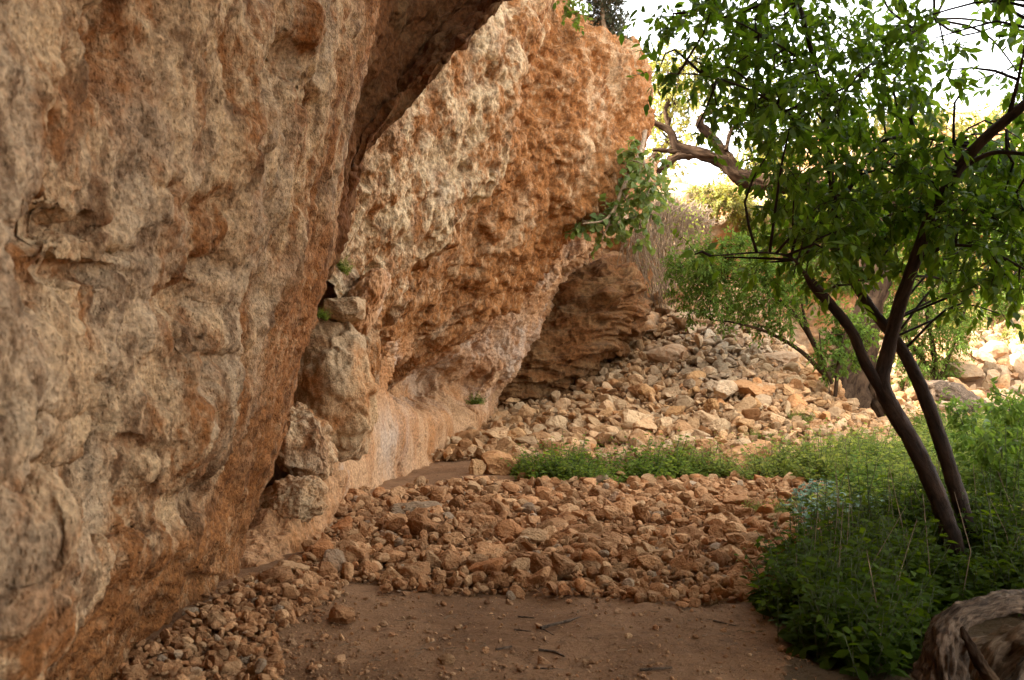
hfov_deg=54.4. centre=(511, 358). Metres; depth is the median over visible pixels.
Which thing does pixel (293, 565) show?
stone
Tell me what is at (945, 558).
tall weed
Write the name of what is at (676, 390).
rock
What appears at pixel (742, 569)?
stone
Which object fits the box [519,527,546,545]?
stone
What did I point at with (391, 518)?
stone
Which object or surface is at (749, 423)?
rock
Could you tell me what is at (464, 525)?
stone
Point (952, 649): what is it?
boulder
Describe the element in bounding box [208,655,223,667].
stone
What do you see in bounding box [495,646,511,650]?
stick
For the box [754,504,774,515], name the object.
stone
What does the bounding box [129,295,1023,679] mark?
ground
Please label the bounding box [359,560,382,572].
stone
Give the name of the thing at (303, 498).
knob boulder
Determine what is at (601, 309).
rock outcrop
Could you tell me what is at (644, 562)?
stone
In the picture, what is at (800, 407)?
rock
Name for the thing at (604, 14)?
cliff shrub
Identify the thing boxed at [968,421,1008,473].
tall weed
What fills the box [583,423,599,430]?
boulder
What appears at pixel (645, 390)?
rock
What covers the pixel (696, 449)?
bushy weed
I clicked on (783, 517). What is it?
stone
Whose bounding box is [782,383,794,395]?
rock
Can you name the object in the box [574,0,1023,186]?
sky
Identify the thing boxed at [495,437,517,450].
rock
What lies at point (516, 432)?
rock
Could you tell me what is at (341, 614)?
stone
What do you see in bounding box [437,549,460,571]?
stone
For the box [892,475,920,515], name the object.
tall weed
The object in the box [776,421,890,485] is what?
bushy weed
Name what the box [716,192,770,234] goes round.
bush
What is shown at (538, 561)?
stone
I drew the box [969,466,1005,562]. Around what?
tall weed
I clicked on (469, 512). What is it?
stone
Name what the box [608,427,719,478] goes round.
bushy weed
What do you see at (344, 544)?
stone
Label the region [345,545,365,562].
stone
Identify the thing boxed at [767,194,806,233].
bush
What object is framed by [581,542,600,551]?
stone
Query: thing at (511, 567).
stone
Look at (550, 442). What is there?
boulder
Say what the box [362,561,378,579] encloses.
stone
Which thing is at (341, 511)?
stone
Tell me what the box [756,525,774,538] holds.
stone
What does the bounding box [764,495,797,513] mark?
bushy weed
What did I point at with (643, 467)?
bushy weed
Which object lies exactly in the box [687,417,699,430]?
rock
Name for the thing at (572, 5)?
cliff plant
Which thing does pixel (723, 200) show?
bush
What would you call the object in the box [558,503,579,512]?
stone
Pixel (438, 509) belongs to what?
stone
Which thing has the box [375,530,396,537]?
stone
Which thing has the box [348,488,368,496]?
stone
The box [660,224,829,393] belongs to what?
shrub
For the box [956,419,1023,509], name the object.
leafy bush
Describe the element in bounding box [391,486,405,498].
stone
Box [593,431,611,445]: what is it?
rock
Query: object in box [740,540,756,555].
stone
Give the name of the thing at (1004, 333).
bush
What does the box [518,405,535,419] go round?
rock
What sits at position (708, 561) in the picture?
stone
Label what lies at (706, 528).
stone
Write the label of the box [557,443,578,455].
rock
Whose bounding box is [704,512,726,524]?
stone
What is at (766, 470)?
bushy weed
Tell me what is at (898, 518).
dry stalks
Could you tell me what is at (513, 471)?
bushy weed
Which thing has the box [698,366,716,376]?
rock
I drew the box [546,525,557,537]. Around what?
stone
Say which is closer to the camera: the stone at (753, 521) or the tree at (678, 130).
the stone at (753, 521)
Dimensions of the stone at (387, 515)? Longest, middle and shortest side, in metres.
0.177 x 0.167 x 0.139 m
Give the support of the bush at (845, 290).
on the cliff at (653, 321)
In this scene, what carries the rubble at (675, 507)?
on the ground
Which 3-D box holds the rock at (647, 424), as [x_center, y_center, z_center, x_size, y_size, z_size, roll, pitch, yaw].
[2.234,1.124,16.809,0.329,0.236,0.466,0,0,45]
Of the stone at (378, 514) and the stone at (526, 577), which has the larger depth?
the stone at (378, 514)
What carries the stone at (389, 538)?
on the ground
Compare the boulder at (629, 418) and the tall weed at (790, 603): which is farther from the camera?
the boulder at (629, 418)
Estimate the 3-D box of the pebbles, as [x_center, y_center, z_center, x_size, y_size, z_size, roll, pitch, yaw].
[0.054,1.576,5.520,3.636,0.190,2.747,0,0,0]
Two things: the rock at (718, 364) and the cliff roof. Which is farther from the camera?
the rock at (718, 364)
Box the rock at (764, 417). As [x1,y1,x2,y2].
[757,411,772,421]
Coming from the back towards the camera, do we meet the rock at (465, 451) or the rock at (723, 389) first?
the rock at (723, 389)
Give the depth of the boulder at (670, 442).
15.76 m
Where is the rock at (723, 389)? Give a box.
[713,380,738,399]
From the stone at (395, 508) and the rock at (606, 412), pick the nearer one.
the stone at (395, 508)
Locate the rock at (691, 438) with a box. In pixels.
[671,435,695,448]
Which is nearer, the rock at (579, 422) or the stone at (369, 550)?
the stone at (369, 550)
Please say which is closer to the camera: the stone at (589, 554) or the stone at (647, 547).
the stone at (589, 554)
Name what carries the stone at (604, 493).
on the ground
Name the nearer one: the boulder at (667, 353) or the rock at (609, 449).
the rock at (609, 449)
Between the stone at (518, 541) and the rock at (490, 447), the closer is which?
the stone at (518, 541)
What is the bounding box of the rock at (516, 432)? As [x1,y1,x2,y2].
[507,427,525,440]
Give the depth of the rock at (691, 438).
15.32 m
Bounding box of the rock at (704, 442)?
[695,438,715,456]
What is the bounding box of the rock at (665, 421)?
[654,417,671,426]
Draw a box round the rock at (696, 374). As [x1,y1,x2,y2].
[686,370,705,386]
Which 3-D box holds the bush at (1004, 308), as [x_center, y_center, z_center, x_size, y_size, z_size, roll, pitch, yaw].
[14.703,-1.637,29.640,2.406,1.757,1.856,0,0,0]
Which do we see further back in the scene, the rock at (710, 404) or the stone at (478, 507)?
the rock at (710, 404)
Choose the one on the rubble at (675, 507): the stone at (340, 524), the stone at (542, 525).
the stone at (542, 525)
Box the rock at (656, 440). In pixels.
[647,438,661,453]
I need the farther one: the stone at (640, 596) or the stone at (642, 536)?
the stone at (642, 536)
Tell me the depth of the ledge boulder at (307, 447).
8.67 m
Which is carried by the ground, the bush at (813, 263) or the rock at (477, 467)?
the rock at (477, 467)
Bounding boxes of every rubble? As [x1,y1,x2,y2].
[113,470,849,679]
[819,304,1023,417]
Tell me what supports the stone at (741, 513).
on the ground
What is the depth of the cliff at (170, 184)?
3.95 m
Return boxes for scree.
[431,279,945,462]
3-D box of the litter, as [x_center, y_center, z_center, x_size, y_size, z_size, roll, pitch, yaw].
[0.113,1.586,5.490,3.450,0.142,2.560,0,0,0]
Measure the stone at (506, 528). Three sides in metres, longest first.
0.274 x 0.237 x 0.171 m
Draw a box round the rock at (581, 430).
[571,427,588,436]
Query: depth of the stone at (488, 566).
7.11 m
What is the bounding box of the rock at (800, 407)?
[785,403,807,415]
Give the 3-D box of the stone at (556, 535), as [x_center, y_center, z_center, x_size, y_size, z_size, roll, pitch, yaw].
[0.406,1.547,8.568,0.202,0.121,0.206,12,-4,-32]
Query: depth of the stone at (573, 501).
10.11 m
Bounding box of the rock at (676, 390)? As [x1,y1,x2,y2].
[661,386,679,398]
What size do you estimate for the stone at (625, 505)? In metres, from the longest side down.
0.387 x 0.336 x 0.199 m
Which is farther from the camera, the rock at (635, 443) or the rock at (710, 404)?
the rock at (710, 404)
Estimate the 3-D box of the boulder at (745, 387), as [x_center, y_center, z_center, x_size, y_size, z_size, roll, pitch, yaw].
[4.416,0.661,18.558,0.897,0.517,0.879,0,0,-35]
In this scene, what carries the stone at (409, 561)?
on the ground
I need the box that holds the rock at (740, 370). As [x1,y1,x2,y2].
[733,369,757,379]
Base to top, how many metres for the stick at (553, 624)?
0.028 m
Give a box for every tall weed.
[786,494,804,544]
[786,576,813,614]
[810,470,833,537]
[823,498,892,550]
[840,454,881,516]
[877,544,903,583]
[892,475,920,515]
[931,533,949,572]
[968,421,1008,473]
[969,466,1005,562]
[994,424,1023,505]
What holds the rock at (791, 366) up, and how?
on the ground
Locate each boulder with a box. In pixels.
[262,475,327,523]
[275,401,337,479]
[293,310,379,462]
[321,297,365,323]
[345,268,391,335]
[481,450,516,475]
[508,445,543,466]
[539,440,568,455]
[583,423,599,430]
[620,409,654,432]
[628,428,654,444]
[646,344,690,364]
[663,433,716,458]
[671,310,712,329]
[692,410,719,426]
[706,440,773,467]
[734,380,776,397]
[747,351,798,370]
[912,589,1023,679]
[926,380,993,413]
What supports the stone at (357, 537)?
on the ground
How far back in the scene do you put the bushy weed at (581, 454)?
13.73 m
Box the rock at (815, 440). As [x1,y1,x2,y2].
[808,437,825,444]
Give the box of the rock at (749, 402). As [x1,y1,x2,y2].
[733,396,756,411]
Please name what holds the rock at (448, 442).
on the ground
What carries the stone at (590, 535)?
on the ground
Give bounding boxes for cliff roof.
[327,0,511,279]
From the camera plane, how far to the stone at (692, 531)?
8.57 m
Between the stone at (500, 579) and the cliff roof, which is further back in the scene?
the cliff roof
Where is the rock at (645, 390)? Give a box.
[637,384,656,400]
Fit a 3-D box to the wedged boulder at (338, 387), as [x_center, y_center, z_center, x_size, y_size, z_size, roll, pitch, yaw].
[-1.778,0.279,9.903,0.926,1.522,1.106,0,0,0]
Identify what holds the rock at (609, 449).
on the ground
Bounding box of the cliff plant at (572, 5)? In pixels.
[552,0,593,35]
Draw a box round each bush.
[680,176,747,224]
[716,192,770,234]
[734,199,782,243]
[736,237,789,272]
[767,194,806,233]
[780,243,830,279]
[824,259,854,301]
[932,300,986,340]
[935,387,1023,468]
[941,256,989,299]
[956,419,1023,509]
[975,283,1023,330]
[976,376,1023,489]
[981,219,1020,265]
[997,313,1023,346]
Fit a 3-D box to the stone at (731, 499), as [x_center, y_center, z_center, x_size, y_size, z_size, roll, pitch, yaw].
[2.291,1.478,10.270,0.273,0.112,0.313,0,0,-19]
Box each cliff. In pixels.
[0,0,380,679]
[605,110,1023,363]
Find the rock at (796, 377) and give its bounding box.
[785,375,804,387]
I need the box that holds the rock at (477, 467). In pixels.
[468,459,485,474]
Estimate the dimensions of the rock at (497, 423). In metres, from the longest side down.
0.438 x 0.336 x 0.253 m
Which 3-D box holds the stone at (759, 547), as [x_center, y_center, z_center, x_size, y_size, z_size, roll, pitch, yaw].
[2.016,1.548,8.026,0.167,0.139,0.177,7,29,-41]
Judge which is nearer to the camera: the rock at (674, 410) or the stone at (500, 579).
the stone at (500, 579)
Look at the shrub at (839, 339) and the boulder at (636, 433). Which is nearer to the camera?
the boulder at (636, 433)
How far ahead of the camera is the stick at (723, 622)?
5.87 m
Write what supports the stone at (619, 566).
on the ground
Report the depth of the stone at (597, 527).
8.88 m
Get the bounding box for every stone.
[119,662,130,671]
[122,667,147,679]
[186,669,201,677]
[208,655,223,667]
[219,661,240,673]
[257,566,294,585]
[273,559,309,573]
[311,538,333,558]
[317,561,337,576]
[321,549,346,572]
[324,527,339,535]
[328,604,355,623]
[330,516,352,529]
[334,505,347,516]
[339,540,358,550]
[340,533,363,541]
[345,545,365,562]
[347,528,358,535]
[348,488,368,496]
[357,541,376,554]
[358,526,372,542]
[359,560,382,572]
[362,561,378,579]
[363,502,373,511]
[368,511,386,518]
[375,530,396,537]
[378,512,394,520]
[379,567,403,581]
[382,532,397,546]
[383,513,407,531]
[383,549,406,563]
[386,496,400,506]
[386,501,441,515]
[386,517,406,531]
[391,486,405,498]
[398,561,429,580]
[399,557,416,564]
[406,507,427,517]
[406,514,435,535]
[410,537,428,549]
[419,550,425,561]
[423,550,441,574]
[426,544,441,555]
[427,505,443,514]
[432,570,445,582]
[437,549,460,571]
[437,653,454,664]
[443,532,463,546]
[448,496,465,509]
[456,522,470,530]
[461,510,473,514]
[465,501,490,514]
[466,554,488,574]
[468,557,505,574]
[471,514,497,528]
[473,495,496,504]
[476,541,509,557]
[487,571,509,588]
[495,519,521,537]
[502,498,517,505]
[504,557,529,576]
[513,537,528,549]
[514,568,540,588]
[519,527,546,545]
[520,496,538,504]
[528,566,550,583]
[529,552,552,573]
[531,515,539,523]
[535,486,550,495]
[536,519,553,529]
[543,566,556,583]
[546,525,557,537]
[549,531,571,539]
[551,551,575,577]
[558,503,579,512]
[558,511,570,516]
[559,497,581,509]
[563,523,587,537]
[576,533,600,542]
[578,560,600,579]
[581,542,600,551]
[581,548,605,564]
[584,521,603,533]
[584,580,599,590]
[589,488,610,498]
[595,575,614,590]
[600,534,621,549]
[603,499,617,507]
[603,505,626,520]
[604,531,616,535]
[608,494,616,502]
[612,562,627,571]
[613,497,636,514]
[616,533,631,543]
[617,548,638,567]
[631,541,654,553]
[632,503,649,523]
[633,555,660,570]
[634,587,648,602]
[636,533,650,539]
[646,590,664,602]
[670,555,691,571]
[676,526,707,539]
[694,485,707,498]
[695,554,710,565]
[699,493,716,505]
[700,580,720,588]
[703,525,710,533]
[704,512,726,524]
[707,524,723,538]
[707,548,726,559]
[712,504,735,514]
[719,521,746,535]
[722,495,750,505]
[722,511,731,517]
[723,490,733,494]
[725,515,742,524]
[725,532,744,544]
[725,565,748,574]
[727,546,743,561]
[727,566,742,577]
[728,577,755,600]
[734,508,752,517]
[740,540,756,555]
[742,516,760,527]
[742,532,763,543]
[744,497,761,508]
[747,566,778,585]
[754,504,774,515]
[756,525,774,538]
[757,541,769,552]
[779,512,792,524]
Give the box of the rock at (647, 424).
[632,418,656,430]
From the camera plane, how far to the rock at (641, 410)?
17.93 m
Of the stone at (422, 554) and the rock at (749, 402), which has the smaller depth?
the stone at (422, 554)
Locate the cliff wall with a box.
[317,158,659,498]
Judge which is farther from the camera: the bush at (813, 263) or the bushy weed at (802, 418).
the bush at (813, 263)
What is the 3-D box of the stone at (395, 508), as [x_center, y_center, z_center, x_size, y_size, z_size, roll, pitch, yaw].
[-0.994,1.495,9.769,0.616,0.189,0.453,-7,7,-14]
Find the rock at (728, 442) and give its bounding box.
[724,440,735,445]
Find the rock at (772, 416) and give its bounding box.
[768,412,785,425]
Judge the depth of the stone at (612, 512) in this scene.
9.62 m
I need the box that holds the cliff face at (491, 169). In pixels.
[328,0,655,389]
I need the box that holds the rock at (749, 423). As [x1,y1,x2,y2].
[736,418,754,429]
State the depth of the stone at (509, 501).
10.36 m
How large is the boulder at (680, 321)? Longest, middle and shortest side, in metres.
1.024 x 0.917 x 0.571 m
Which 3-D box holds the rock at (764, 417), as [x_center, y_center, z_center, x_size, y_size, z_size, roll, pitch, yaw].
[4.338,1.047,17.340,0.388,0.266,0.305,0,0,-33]
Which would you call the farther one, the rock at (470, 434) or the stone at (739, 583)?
the rock at (470, 434)
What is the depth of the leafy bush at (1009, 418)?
9.79 m
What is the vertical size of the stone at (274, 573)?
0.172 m
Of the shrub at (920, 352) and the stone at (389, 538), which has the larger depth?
the shrub at (920, 352)
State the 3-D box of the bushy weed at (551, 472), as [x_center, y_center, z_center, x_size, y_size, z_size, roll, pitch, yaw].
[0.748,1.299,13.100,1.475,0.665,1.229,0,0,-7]
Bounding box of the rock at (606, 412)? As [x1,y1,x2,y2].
[598,407,612,416]
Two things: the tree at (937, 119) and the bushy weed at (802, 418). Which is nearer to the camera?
the bushy weed at (802, 418)
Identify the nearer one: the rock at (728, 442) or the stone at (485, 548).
the stone at (485, 548)
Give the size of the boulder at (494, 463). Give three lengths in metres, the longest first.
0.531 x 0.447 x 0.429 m
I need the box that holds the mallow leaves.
[780,436,955,526]
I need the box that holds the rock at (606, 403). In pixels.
[599,399,616,410]
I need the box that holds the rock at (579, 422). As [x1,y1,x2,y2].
[573,417,586,426]
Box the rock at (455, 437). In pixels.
[450,436,461,443]
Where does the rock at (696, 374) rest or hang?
on the ground
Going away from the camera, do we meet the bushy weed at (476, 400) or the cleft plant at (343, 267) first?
the cleft plant at (343, 267)
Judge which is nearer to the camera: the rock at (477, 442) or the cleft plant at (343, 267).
the cleft plant at (343, 267)
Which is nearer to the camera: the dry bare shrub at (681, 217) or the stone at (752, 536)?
the stone at (752, 536)
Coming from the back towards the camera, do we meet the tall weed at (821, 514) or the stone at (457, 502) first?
the stone at (457, 502)
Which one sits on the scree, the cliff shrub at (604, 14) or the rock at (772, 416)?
the rock at (772, 416)
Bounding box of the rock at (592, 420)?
[585,416,602,426]
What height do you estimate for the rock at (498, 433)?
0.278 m
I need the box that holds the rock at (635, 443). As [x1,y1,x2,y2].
[626,437,644,450]
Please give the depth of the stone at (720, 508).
9.55 m
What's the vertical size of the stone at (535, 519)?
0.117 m
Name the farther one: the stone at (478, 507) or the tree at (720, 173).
the tree at (720, 173)
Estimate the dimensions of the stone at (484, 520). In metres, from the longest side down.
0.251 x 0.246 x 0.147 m
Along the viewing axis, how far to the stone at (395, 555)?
7.47 m
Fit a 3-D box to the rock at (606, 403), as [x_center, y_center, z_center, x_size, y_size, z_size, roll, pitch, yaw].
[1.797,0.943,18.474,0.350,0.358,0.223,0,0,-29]
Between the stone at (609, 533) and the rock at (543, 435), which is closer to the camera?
the stone at (609, 533)
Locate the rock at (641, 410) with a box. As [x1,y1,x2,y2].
[635,408,650,413]
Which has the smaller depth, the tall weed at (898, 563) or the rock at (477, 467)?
the tall weed at (898, 563)
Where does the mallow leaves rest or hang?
on the ground
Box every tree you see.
[617,0,1023,556]
[644,37,724,181]
[644,41,998,417]
[714,122,796,182]
[881,102,972,134]
[960,87,1023,131]
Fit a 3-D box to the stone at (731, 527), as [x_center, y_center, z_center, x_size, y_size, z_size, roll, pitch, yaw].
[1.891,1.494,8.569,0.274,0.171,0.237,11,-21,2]
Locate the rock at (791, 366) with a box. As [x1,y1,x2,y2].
[783,361,800,376]
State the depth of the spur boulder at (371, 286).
10.24 m
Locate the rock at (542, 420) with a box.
[535,417,548,423]
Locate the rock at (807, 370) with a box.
[798,366,812,375]
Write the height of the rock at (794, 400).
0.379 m
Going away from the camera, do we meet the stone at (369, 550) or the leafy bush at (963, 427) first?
the stone at (369, 550)
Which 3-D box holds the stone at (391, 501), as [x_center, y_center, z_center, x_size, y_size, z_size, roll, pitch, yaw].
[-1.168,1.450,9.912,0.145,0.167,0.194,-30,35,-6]
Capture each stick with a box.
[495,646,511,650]
[538,648,564,656]
[540,613,593,629]
[640,667,671,670]
[713,620,735,625]
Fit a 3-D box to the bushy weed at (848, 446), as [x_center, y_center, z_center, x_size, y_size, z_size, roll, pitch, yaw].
[4.308,1.148,13.104,1.447,0.929,1.560,0,0,-1]
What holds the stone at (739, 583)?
on the ground
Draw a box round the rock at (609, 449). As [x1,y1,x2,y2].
[603,447,616,460]
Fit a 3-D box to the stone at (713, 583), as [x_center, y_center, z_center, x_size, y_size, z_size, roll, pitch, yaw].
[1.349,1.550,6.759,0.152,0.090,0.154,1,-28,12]
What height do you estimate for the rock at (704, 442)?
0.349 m
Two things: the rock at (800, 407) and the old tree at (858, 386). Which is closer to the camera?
the rock at (800, 407)
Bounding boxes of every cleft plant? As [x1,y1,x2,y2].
[317,305,331,320]
[336,253,359,275]
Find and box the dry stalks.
[791,395,1023,634]
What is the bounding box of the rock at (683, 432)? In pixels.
[678,430,691,434]
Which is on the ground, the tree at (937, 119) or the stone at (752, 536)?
the stone at (752, 536)
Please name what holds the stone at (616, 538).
on the ground
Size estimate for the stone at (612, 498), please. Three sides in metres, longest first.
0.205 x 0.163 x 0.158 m
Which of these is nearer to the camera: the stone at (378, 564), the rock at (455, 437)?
the stone at (378, 564)
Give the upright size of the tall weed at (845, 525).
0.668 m
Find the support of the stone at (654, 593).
on the ground
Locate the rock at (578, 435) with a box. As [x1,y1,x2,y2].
[572,432,584,439]
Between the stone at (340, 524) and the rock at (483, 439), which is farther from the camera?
the rock at (483, 439)
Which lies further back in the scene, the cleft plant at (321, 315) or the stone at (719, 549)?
the cleft plant at (321, 315)
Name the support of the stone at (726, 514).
on the ground
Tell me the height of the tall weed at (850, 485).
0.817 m
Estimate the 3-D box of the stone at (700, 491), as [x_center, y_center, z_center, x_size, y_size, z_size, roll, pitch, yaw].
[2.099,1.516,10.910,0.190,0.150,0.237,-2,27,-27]
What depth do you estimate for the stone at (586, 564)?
7.34 m
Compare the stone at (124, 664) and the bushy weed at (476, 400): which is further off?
the bushy weed at (476, 400)
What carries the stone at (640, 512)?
on the ground
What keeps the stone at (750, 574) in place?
on the ground
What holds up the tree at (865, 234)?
on the ground
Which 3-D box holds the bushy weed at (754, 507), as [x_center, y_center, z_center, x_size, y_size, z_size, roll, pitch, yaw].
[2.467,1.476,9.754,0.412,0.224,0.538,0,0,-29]
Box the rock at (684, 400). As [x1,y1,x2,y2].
[672,395,694,411]
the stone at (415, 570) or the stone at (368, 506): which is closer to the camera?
the stone at (415, 570)
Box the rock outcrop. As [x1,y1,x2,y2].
[497,248,652,408]
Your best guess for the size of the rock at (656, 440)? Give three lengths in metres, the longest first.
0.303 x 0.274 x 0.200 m
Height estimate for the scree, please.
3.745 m
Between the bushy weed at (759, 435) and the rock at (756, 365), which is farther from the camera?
the rock at (756, 365)
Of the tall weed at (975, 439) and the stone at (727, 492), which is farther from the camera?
the stone at (727, 492)
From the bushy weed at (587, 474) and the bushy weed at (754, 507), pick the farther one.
the bushy weed at (587, 474)
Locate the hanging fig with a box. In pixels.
[564,129,678,260]
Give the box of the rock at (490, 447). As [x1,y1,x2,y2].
[483,444,497,450]
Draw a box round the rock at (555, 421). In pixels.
[545,415,567,428]
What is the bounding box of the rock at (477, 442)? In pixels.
[473,437,483,447]
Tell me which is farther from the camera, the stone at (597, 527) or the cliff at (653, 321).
the cliff at (653, 321)
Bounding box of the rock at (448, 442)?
[445,436,450,448]
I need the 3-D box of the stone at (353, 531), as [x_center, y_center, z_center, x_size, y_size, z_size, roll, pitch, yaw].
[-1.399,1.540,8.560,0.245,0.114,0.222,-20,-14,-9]
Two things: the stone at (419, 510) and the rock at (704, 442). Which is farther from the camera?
the rock at (704, 442)
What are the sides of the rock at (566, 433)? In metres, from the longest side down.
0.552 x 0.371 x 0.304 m
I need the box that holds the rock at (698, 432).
[691,429,705,438]
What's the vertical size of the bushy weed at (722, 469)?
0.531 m
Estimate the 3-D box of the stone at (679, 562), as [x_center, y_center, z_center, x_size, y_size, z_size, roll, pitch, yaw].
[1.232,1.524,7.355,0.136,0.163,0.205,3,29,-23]
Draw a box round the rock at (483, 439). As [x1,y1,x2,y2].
[475,435,491,443]
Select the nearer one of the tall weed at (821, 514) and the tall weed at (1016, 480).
the tall weed at (821, 514)
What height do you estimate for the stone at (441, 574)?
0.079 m
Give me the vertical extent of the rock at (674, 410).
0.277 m
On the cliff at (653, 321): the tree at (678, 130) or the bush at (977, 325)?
the tree at (678, 130)
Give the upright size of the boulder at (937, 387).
1.107 m
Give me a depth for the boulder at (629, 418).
17.31 m
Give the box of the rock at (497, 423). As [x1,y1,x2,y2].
[490,420,503,427]
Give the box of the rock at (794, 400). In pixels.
[786,394,807,407]
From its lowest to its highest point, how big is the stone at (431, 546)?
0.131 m
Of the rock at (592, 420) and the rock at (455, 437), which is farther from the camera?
the rock at (592, 420)
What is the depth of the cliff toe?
8.03 m
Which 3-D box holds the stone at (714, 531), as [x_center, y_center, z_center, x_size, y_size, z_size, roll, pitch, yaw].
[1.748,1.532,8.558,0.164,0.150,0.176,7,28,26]
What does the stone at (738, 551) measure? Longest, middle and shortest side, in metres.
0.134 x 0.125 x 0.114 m
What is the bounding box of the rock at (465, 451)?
[463,444,477,456]
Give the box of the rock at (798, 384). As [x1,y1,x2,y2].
[789,378,802,390]
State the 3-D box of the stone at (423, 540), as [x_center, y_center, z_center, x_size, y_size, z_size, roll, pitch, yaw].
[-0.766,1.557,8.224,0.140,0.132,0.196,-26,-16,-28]
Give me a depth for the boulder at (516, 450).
13.96 m
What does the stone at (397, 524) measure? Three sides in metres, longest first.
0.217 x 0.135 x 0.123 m
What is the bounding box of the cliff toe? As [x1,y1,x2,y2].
[240,470,349,568]
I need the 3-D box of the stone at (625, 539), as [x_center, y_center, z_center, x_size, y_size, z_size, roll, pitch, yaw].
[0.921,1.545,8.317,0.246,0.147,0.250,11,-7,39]
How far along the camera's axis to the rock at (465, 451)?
15.84 m
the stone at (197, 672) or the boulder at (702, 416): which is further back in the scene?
the boulder at (702, 416)
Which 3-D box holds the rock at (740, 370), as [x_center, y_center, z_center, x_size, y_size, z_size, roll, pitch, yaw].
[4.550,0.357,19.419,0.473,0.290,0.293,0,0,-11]
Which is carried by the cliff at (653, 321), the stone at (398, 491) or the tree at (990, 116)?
the tree at (990, 116)
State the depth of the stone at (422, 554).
7.53 m
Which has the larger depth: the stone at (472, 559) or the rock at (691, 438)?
the rock at (691, 438)
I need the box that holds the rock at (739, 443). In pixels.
[729,438,750,448]
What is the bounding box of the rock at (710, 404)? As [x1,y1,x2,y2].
[703,398,719,413]
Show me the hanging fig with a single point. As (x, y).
(640, 199)
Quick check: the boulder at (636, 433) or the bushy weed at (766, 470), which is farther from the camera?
the boulder at (636, 433)
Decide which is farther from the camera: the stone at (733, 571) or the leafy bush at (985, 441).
the leafy bush at (985, 441)
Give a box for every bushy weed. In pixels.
[465,392,486,404]
[500,437,579,479]
[511,447,560,473]
[517,432,619,479]
[542,427,646,472]
[553,450,644,484]
[562,440,687,483]
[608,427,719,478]
[639,432,734,470]
[644,450,715,480]
[666,436,748,477]
[721,438,813,479]
[733,417,841,475]
[735,495,784,510]
[740,424,776,438]
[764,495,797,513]
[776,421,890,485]
[783,419,897,467]
[787,405,816,421]
[796,428,885,449]
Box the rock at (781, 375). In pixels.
[773,373,792,378]
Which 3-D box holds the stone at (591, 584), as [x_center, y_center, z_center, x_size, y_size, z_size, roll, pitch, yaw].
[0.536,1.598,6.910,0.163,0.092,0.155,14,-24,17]
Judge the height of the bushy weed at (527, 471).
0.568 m
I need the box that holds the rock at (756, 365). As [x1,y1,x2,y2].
[746,360,762,370]
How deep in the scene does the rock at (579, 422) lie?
17.49 m
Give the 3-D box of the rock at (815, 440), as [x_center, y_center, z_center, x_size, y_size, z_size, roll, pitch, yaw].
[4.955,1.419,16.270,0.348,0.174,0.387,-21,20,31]
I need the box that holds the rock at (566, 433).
[557,429,572,436]
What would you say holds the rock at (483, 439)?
on the ground
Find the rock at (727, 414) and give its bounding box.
[718,410,733,418]
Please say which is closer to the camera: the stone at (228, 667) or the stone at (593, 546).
the stone at (228, 667)
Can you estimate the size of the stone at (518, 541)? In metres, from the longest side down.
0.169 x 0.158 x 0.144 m
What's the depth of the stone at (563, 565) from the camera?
7.09 m
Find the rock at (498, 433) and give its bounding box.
[483,427,508,441]
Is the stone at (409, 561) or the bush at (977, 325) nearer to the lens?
the stone at (409, 561)
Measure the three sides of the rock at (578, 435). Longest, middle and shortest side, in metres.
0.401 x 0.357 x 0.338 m
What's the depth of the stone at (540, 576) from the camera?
6.92 m
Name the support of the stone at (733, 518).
on the ground
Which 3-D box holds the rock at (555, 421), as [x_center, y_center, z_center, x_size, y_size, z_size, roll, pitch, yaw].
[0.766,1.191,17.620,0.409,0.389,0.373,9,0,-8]
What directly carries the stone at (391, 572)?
on the ground
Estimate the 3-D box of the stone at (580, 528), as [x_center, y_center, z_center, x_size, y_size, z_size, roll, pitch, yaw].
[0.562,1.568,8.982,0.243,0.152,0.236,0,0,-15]
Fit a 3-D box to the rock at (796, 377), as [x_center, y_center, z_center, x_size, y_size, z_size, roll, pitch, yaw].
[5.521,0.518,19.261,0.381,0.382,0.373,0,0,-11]
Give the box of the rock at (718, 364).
[712,359,728,370]
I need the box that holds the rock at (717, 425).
[708,418,730,436]
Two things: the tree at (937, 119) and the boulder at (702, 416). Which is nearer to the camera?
the boulder at (702, 416)
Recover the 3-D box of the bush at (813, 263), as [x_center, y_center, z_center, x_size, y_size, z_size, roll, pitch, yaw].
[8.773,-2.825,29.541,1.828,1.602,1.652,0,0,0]
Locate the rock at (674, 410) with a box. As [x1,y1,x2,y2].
[664,406,685,416]
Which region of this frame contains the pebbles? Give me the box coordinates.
[173,591,816,679]
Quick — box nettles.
[734,465,1023,679]
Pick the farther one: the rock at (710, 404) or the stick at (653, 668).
the rock at (710, 404)
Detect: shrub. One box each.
[578,0,632,40]
[617,188,717,312]
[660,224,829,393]
[806,298,881,396]
[877,246,990,388]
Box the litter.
[304,596,807,679]
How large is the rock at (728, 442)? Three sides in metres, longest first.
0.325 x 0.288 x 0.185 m
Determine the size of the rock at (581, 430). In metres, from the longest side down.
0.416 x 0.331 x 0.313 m
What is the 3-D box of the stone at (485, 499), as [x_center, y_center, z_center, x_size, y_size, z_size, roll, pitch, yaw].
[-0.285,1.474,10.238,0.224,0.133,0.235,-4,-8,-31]
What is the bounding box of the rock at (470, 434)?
[454,429,479,439]
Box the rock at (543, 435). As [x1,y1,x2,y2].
[529,431,551,440]

